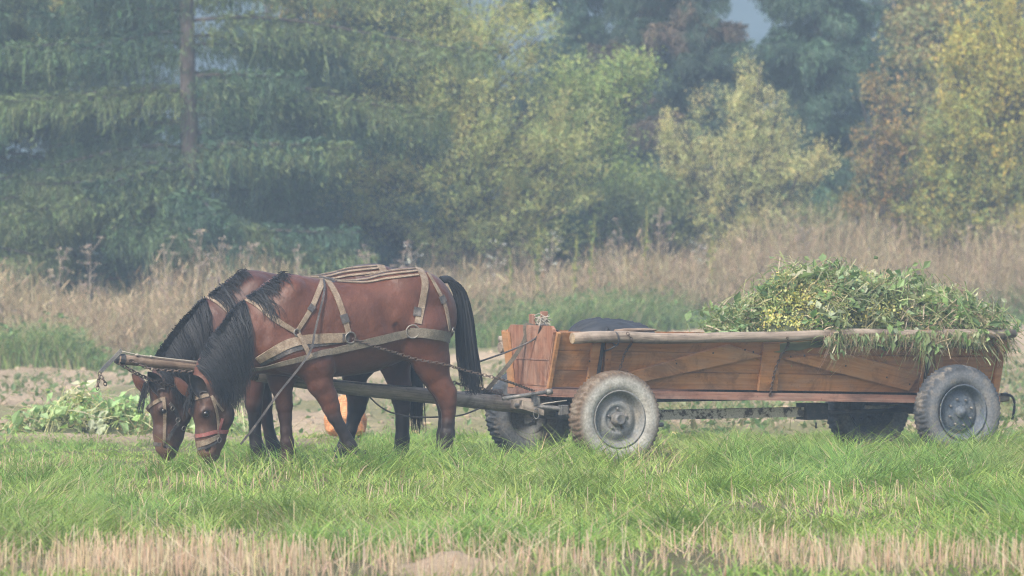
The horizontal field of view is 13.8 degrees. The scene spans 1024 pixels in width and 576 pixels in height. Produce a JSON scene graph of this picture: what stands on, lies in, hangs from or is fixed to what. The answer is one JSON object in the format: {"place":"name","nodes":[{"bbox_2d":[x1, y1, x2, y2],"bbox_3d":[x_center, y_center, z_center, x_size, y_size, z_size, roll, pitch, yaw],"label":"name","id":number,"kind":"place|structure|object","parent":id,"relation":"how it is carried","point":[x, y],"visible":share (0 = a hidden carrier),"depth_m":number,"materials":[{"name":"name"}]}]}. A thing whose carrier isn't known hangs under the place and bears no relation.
{"place":"outdoors","nodes":[
{"label":"outdoors","id":0,"kind":"place"},
{"bbox_2d":[0,412,1023,575],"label":"grass","id":1,"kind":"structure","parent":0,"point":[777,463],"depth_m":30.48,"materials":[{"name":"green plant"}]},
{"bbox_2d":[0,325,1023,575],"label":"ground","id":2,"kind":"structure","parent":0,"point":[308,401],"depth_m":40.24,"materials":[{"name":"soil"}]},
{"bbox_2d":[0,0,112,281],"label":"olive tree top","id":3,"kind":"object","parent":2,"relation":"on","point":[58,3],"visible":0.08,"depth_m":74.69,"materials":[{"name":"green plant"}]},
{"bbox_2d":[46,247,73,329],"bbox_3d":[-6.806,0.254,63.647,0.477,1.732,0.434,1,1,43],"label":"tall weed","id":4,"kind":"object","parent":2,"relation":"on","point":[67,250],"visible":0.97,"depth_m":63.63,"materials":[{"name":"brown plant"}]},
{"bbox_2d":[0,0,139,314],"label":"drooping spruce","id":5,"kind":"object","parent":2,"relation":"on","point":[11,24],"visible":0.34,"depth_m":72.46,"materials":[{"name":"green plant"}]},
{"bbox_2d":[5,2,152,300],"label":"spruce","id":6,"kind":"object","parent":2,"relation":"on","point":[78,164],"visible":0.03,"depth_m":94.21,"materials":[{"name":"green plant"}]},
{"bbox_2d":[9,155,156,297],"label":"bush","id":7,"kind":"object","parent":2,"relation":"on","point":[98,250],"visible":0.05,"depth_m":77.75,"materials":[{"name":"green plant"}]},
{"bbox_2d":[77,236,105,332],"bbox_3d":[-6.308,0.178,63.361,0.357,1.903,0.461,0,1,26],"label":"tall weed","id":8,"kind":"object","parent":2,"relation":"on","point":[86,275],"visible":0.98,"depth_m":63.35,"materials":[{"name":"brown plant"}]},
{"bbox_2d":[23,3,206,297],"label":"spruce","id":9,"kind":"object","parent":2,"relation":"on","point":[126,84],"visible":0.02,"depth_m":94.49,"materials":[{"name":"green plant"}]},
{"bbox_2d":[0,378,248,435],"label":"weed pile","id":10,"kind":"object","parent":2,"relation":"on","point":[117,415],"visible":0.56,"depth_m":41.73,"materials":[{"name":"leaf"},{"name":"stem"}]},
{"bbox_2d":[150,235,179,335],"bbox_3d":[-5.225,0.203,63.986,0.375,2.021,0.465,1,1,44],"label":"tall weed","id":11,"kind":"object","parent":2,"relation":"on","point":[168,278],"visible":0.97,"depth_m":63.99,"materials":[{"name":"brown plant"}]},
{"bbox_2d":[182,228,210,305],"bbox_3d":[-4.670,0.142,63.424,0.477,2.072,0.371,-1,1,-45],"label":"tall weed","id":12,"kind":"object","parent":2,"relation":"on","point":[200,248],"visible":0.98,"depth_m":63.44,"materials":[{"name":"brown plant"}]},
{"bbox_2d":[206,236,231,289],"bbox_3d":[-4.414,0.221,63.777,0.391,2.022,0.387,-1,1,-44],"label":"tall weed","id":13,"kind":"object","parent":2,"relation":"on","point":[219,277],"visible":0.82,"depth_m":63.75,"materials":[{"name":"beige plant"}]},
{"bbox_2d":[236,242,258,269],"bbox_3d":[-4.017,0.255,65.037,0.391,1.942,0.378,0,1,24],"label":"tall weed","id":14,"kind":"object","parent":2,"relation":"on","point":[252,245],"visible":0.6,"depth_m":64.98,"materials":[{"name":"beige plant"}]},
{"bbox_2d":[0,0,499,332],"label":"drooping spruce","id":15,"kind":"object","parent":2,"relation":"on","point":[176,197],"visible":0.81,"depth_m":71.05,"materials":[{"name":"green plant"}]},
{"bbox_2d":[171,3,331,274],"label":"spruce","id":16,"kind":"object","parent":2,"relation":"on","point":[240,32],"visible":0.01,"depth_m":94.36,"materials":[{"name":"green plant"}]},
{"bbox_2d":[132,264,426,463],"bbox_3d":[-1.934,0.660,35.649,2.670,1.729,0.678,0,1,-24],"label":"horse","id":17,"kind":"object","parent":2,"relation":"on","point":[191,332],"visible":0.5,"depth_m":35.30},
{"bbox_2d":[148,397,185,450],"bbox_3d":[-2.851,1.129,35.164,0.317,0.465,0.146,0,1,-12],"label":"bridle","id":18,"kind":"object","parent":17,"relation":"attached to","point":[171,405],"visible":1,"depth_m":35.14,"materials":[{"name":"leather"}]},
{"bbox_2d":[206,264,386,311],"bbox_3d":[-1.644,0.237,35.578,1.840,0.870,0.364,0,1,-24],"label":"harness","id":19,"kind":"object","parent":17,"relation":"attached to","point":[381,267],"visible":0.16,"depth_m":35.71,"materials":[{"name":"leather"}]},
{"bbox_2d":[292,244,305,274],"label":"tall weed","id":20,"kind":"object","parent":2,"relation":"on","point":[297,258],"visible":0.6,"depth_m":66.01,"materials":[{"name":"beige plant"}]},
{"bbox_2d":[174,267,484,467],"bbox_3d":[-1.466,0.681,34.891,2.794,1.701,0.711,0,1,-24],"label":"horse","id":21,"kind":"object","parent":2,"relation":"on","point":[244,334],"visible":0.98,"depth_m":34.66},
{"bbox_2d":[194,393,228,449],"bbox_3d":[-2.433,1.081,34.394,0.321,0.471,0.132,0,1,-24],"label":"bridle","id":22,"kind":"object","parent":21,"relation":"attached to","point":[218,431],"visible":1,"depth_m":34.37,"materials":[{"name":"leather"}]},
{"bbox_2d":[240,279,325,444],"bbox_3d":[-1.808,0.596,34.417,0.840,1.341,0.203,0,1,-38],"label":"rein","id":23,"kind":"object","parent":21,"relation":"attached to","point":[285,384],"visible":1,"depth_m":34.36,"materials":[{"name":"leather"}]},
{"bbox_2d":[245,267,454,371],"bbox_3d":[-1.306,0.253,34.760,1.772,0.854,0.399,0,1,-24],"label":"harness","id":24,"kind":"object","parent":21,"relation":"on","point":[299,341],"visible":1,"depth_m":34.61,"materials":[{"name":"leather"}]},
{"bbox_2d":[262,0,412,178],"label":"yellow bush top","id":25,"kind":"object","parent":2,"relation":"on","point":[310,15],"visible":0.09,"depth_m":79.77,"materials":[{"name":"green plant"}]},
{"bbox_2d":[324,394,366,435],"bbox_3d":[-1.596,1.210,40.617,0.416,0.440,0.342,0,1,0],"label":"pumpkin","id":26,"kind":"object","parent":2,"relation":"on","point":[342,399],"visible":0.28,"depth_m":40.52,"materials":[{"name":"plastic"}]},
{"bbox_2d":[209,0,518,292],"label":"drooping spruce","id":27,"kind":"object","parent":2,"relation":"on","point":[328,216],"visible":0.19,"depth_m":76.04,"materials":[{"name":"green plant"}]},
{"bbox_2d":[354,244,374,263],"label":"tall weed","id":28,"kind":"object","parent":2,"relation":"on","point":[368,253],"visible":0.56,"depth_m":67.53,"materials":[{"name":"beige plant"}]},
{"bbox_2d":[390,240,410,267],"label":"tall weed","id":29,"kind":"object","parent":2,"relation":"on","point":[403,257],"visible":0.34,"depth_m":68.16,"materials":[{"name":"beige plant"}]},
{"bbox_2d":[357,213,448,272],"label":"bush","id":30,"kind":"object","parent":2,"relation":"on","point":[399,246],"visible":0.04,"depth_m":77.74,"materials":[{"name":"green plant"}]},
{"bbox_2d":[403,242,426,266],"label":"tall weed","id":31,"kind":"object","parent":2,"relation":"on","point":[411,255],"visible":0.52,"depth_m":68.13,"materials":[{"name":"beige plant"}]},
{"bbox_2d":[365,0,508,281],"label":"spruce","id":32,"kind":"object","parent":2,"relation":"on","point":[463,109],"visible":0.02,"depth_m":94.20,"materials":[{"name":"green plant"}]},
{"bbox_2d":[305,0,623,285],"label":"sallow","id":33,"kind":"object","parent":2,"relation":"on","point":[513,184],"visible":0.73,"depth_m":75.57,"materials":[{"name":"green plant"}]},
{"bbox_2d":[486,240,506,287],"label":"tall weed","id":34,"kind":"object","parent":2,"relation":"on","point":[497,253],"visible":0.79,"depth_m":70.12,"materials":[{"name":"brown plant"}]},
{"bbox_2d":[504,248,515,301],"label":"tall weed","id":35,"kind":"object","parent":2,"relation":"on","point":[510,265],"visible":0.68,"depth_m":69.97,"materials":[{"name":"beige plant"}]},
{"bbox_2d":[0,444,1023,575],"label":"stubble","id":36,"kind":"object","parent":2,"relation":"on","point":[118,555],"visible":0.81,"depth_m":24.64,"materials":[{"name":"beige plant"}]},
{"bbox_2d":[0,199,1023,359],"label":"dry weeds","id":37,"kind":"object","parent":2,"relation":"on","point":[127,329],"visible":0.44,"depth_m":72.65,"materials":[{"name":"beige plant"}]},
{"bbox_2d":[0,345,1023,436],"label":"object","id":38,"kind":"object","parent":2,"relation":"on","point":[683,405],"visible":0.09,"depth_m":46.39,"materials":[{"name":"brown soil"}]},
{"bbox_2d":[0,277,1023,371],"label":"green undergrowth","id":39,"kind":"object","parent":2,"relation":"on","point":[17,349],"visible":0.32,"depth_m":68.29,"materials":[{"name":"green plant"}]},
{"bbox_2d":[0,323,1023,435],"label":"clods","id":40,"kind":"object","parent":2,"relation":"on","point":[312,422],"visible":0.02,"depth_m":51.49,"materials":[{"name":"brown soil"}]},
{"bbox_2d":[531,218,542,305],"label":"tall weed","id":41,"kind":"object","parent":2,"relation":"on","point":[535,261],"visible":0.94,"depth_m":69.86,"materials":[{"name":"beige plant"}]},
{"bbox_2d":[465,178,615,277],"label":"bush","id":42,"kind":"object","parent":2,"relation":"on","point":[585,217],"visible":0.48,"depth_m":77.61,"materials":[{"name":"green plant"}]},
{"bbox_2d":[433,0,656,291],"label":"spruce","id":43,"kind":"object","parent":2,"relation":"on","point":[583,24],"visible":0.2,"depth_m":85.19,"materials":[{"name":"green plant"}]},
{"bbox_2d":[539,230,563,294],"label":"tall weed","id":44,"kind":"object","parent":2,"relation":"on","point":[551,256],"visible":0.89,"depth_m":70.91,"materials":[{"name":"beige plant"}]},
{"bbox_2d":[96,311,1016,461],"bbox_3d":[0.580,0.859,36.437,8.940,1.320,1.685,0,1,-27],"label":"farm wagon","id":45,"kind":"object","parent":2,"relation":"on","point":[591,383],"visible":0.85,"depth_m":36.71,"materials":[{"name":"wood"}]},
{"bbox_2d":[115,361,176,388],"bbox_3d":[-2.961,0.707,34.654,0.690,0.245,0.045,-1,1,-42],"label":"pole chain","id":46,"kind":"object","parent":45,"relation":"hanging from","point":[151,379],"visible":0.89,"depth_m":34.63,"materials":[{"name":"grey metal"}]},
{"bbox_2d":[333,380,415,386],"bbox_3d":[-1.167,0.798,35.401,0.792,0.075,0.031,0,1,-23],"label":"rope","id":47,"kind":"object","parent":45,"relation":"attached to","point":[372,384],"visible":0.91,"depth_m":35.38,"materials":[{"name":"fabric"}]},
{"bbox_2d":[369,396,479,417],"bbox_3d":[-0.716,0.995,35.581,1.061,0.192,0.075,0,1,-29],"label":"rope","id":48,"kind":"object","parent":45,"relation":"attached to","point":[377,404],"visible":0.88,"depth_m":35.52,"materials":[{"name":"fabric"}]},
{"bbox_2d":[352,338,534,391],"bbox_3d":[-0.458,0.641,35.071,1.905,0.482,0.333,0,1,-38],"label":"trace chain","id":49,"kind":"object","parent":45,"relation":"attached to","point":[457,368],"visible":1,"depth_m":34.95,"materials":[{"name":"metal"}]},
{"bbox_2d":[453,381,506,396],"bbox_3d":[-0.385,0.829,35.974,0.727,0.245,0.209,0,1,-2],"label":"trace chain","id":50,"kind":"object","parent":45,"relation":"hanging from","point":[484,389],"visible":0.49,"depth_m":36.02,"materials":[{"name":"grey metal"}]},
{"bbox_2d":[485,323,533,392],"bbox_3d":[0.057,0.595,36.219,0.663,0.597,0.018,0,1,-28],"label":"strap","id":51,"kind":"object","parent":45,"relation":"attached to","point":[505,368],"visible":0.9,"depth_m":36.18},
{"bbox_2d":[480,324,558,361],"bbox_3d":[0.105,0.469,36.013,0.856,0.335,0.141,0,1,-13],"label":"rein","id":52,"kind":"object","parent":45,"relation":"attached to","point":[518,346],"visible":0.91,"depth_m":36.00,"materials":[{"name":"leather"}]},
{"bbox_2d":[534,313,551,325],"bbox_3d":[0.252,0.297,36.330,0.163,0.165,0.176,0,1,30],"label":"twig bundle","id":53,"kind":"object","parent":45,"relation":"on","point":[539,321],"visible":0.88,"depth_m":36.32,"materials":[{"name":"plant"}]},
{"bbox_2d":[568,317,654,332],"bbox_3d":[0.858,0.345,36.599,0.851,0.193,0.600,0,1,-27],"label":"cloth","id":54,"kind":"object","parent":45,"relation":"on","point":[595,324],"visible":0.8,"depth_m":36.41,"materials":[{"name":"grey fabric"}]},
{"bbox_2d":[614,328,655,331],"bbox_3d":[1.053,0.362,36.201,0.434,0.041,0.038,0,1,-35],"label":"stick","id":55,"kind":"object","parent":45,"relation":"on","point":[639,329],"visible":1,"depth_m":36.20,"materials":[{"name":"wood"}]},
{"bbox_2d":[684,251,1023,386],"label":"weed load","id":56,"kind":"object","parent":45,"relation":"on","point":[808,297],"visible":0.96,"depth_m":37.27,"materials":[{"name":"green plant"}]},
{"bbox_2d":[569,234,580,300],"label":"tall weed","id":57,"kind":"object","parent":2,"relation":"on","point":[575,268],"visible":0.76,"depth_m":70.62,"materials":[{"name":"beige plant"}]},
{"bbox_2d":[586,214,598,298],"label":"tall weed","id":58,"kind":"object","parent":2,"relation":"on","point":[591,241],"visible":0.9,"depth_m":71.39,"materials":[{"name":"beige plant"}]},
{"bbox_2d":[540,35,679,263],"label":"young maple","id":59,"kind":"object","parent":2,"relation":"on","point":[605,87],"visible":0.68,"depth_m":78.81,"materials":[{"name":"green plant"}]},
{"bbox_2d":[603,218,631,283],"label":"tall weed","id":60,"kind":"object","parent":2,"relation":"on","point":[612,240],"visible":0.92,"depth_m":72.24,"materials":[{"name":"beige plant"}]},
{"bbox_2d":[641,207,652,287],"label":"tall weed","id":61,"kind":"object","parent":2,"relation":"on","point":[646,238],"visible":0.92,"depth_m":71.97,"materials":[{"name":"beige plant"}]},
{"bbox_2d":[588,159,716,280],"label":"bush","id":62,"kind":"object","parent":2,"relation":"on","point":[636,204],"visible":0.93,"depth_m":77.80,"materials":[{"name":"green plant"}]},
{"bbox_2d":[549,0,770,293],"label":"spruce","id":63,"kind":"object","parent":2,"relation":"on","point":[695,40],"visible":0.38,"depth_m":83.25,"materials":[{"name":"green plant"}]},
{"bbox_2d":[649,207,671,287],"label":"tall weed","id":64,"kind":"object","parent":2,"relation":"on","point":[658,224],"visible":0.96,"depth_m":72.59,"materials":[{"name":"beige plant"}]},
{"bbox_2d":[691,233,711,292],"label":"tall weed","id":65,"kind":"object","parent":2,"relation":"on","point":[701,245],"visible":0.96,"depth_m":73.34,"materials":[{"name":"brown plant"}]},
{"bbox_2d":[706,214,717,299],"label":"tall weed","id":66,"kind":"object","parent":2,"relation":"on","point":[713,234],"visible":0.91,"depth_m":73.36,"materials":[{"name":"beige plant"}]},
{"bbox_2d":[646,47,855,278],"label":"pale shrub","id":67,"kind":"object","parent":2,"relation":"on","point":[755,176],"visible":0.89,"depth_m":77.85,"materials":[{"name":"green plant"}]},
{"bbox_2d":[718,101,783,211],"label":"spruce","id":68,"kind":"object","parent":2,"relation":"on","point":[732,158],"visible":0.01,"depth_m":94.95,"materials":[{"name":"green plant"}]},
{"bbox_2d":[794,224,816,260],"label":"tall weed","id":69,"kind":"object","parent":2,"relation":"on","point":[807,242],"visible":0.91,"depth_m":74.50,"materials":[{"name":"beige plant"}]},
{"bbox_2d":[755,184,881,264],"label":"bush","id":70,"kind":"object","parent":2,"relation":"on","point":[832,203],"visible":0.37,"depth_m":77.67,"materials":[{"name":"green plant"}]},
{"bbox_2d":[723,0,922,274],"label":"spruce","id":71,"kind":"object","parent":2,"relation":"on","point":[817,67],"visible":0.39,"depth_m":83.43,"materials":[{"name":"green plant"}]},
{"bbox_2d":[841,0,926,225],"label":"spruce","id":72,"kind":"object","parent":2,"relation":"on","point":[881,3],"visible":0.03,"depth_m":94.80,"materials":[{"name":"green plant"}]},
{"bbox_2d":[831,55,938,265],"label":"red birch sapling","id":73,"kind":"object","parent":2,"relation":"on","point":[875,177],"visible":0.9,"depth_m":76.86,"materials":[{"name":"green plant"}]},
{"bbox_2d":[869,0,990,265],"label":"pale birch","id":74,"kind":"object","parent":2,"relation":"on","point":[912,21],"visible":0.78,"depth_m":83.75,"materials":[{"name":"green plant"}]},
{"bbox_2d":[860,188,1012,281],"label":"bush","id":75,"kind":"object","parent":2,"relation":"on","point":[924,238],"visible":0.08,"depth_m":77.79,"materials":[{"name":"green plant"}]},
{"bbox_2d":[857,0,1023,293],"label":"yellow birch","id":76,"kind":"object","parent":2,"relation":"on","point":[994,86],"visible":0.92,"depth_m":76.62,"materials":[{"name":"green plant"}]},
{"bbox_2d":[871,0,1023,274],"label":"spruce","id":77,"kind":"object","parent":2,"relation":"on","point":[973,21],"visible":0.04,"depth_m":87.44,"materials":[{"name":"green plant"}]},
{"bbox_2d":[954,210,974,279],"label":"tall weed","id":78,"kind":"object","parent":2,"relation":"on","point":[966,237],"visible":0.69,"depth_m":74.28,"materials":[{"name":"beige plant"}]},
{"bbox_2d":[0,0,1023,285],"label":"hills","id":79,"kind":"structure","parent":0,"point":[746,12],"depth_m":208.51,"materials":[{"name":"grey"}]}
]}

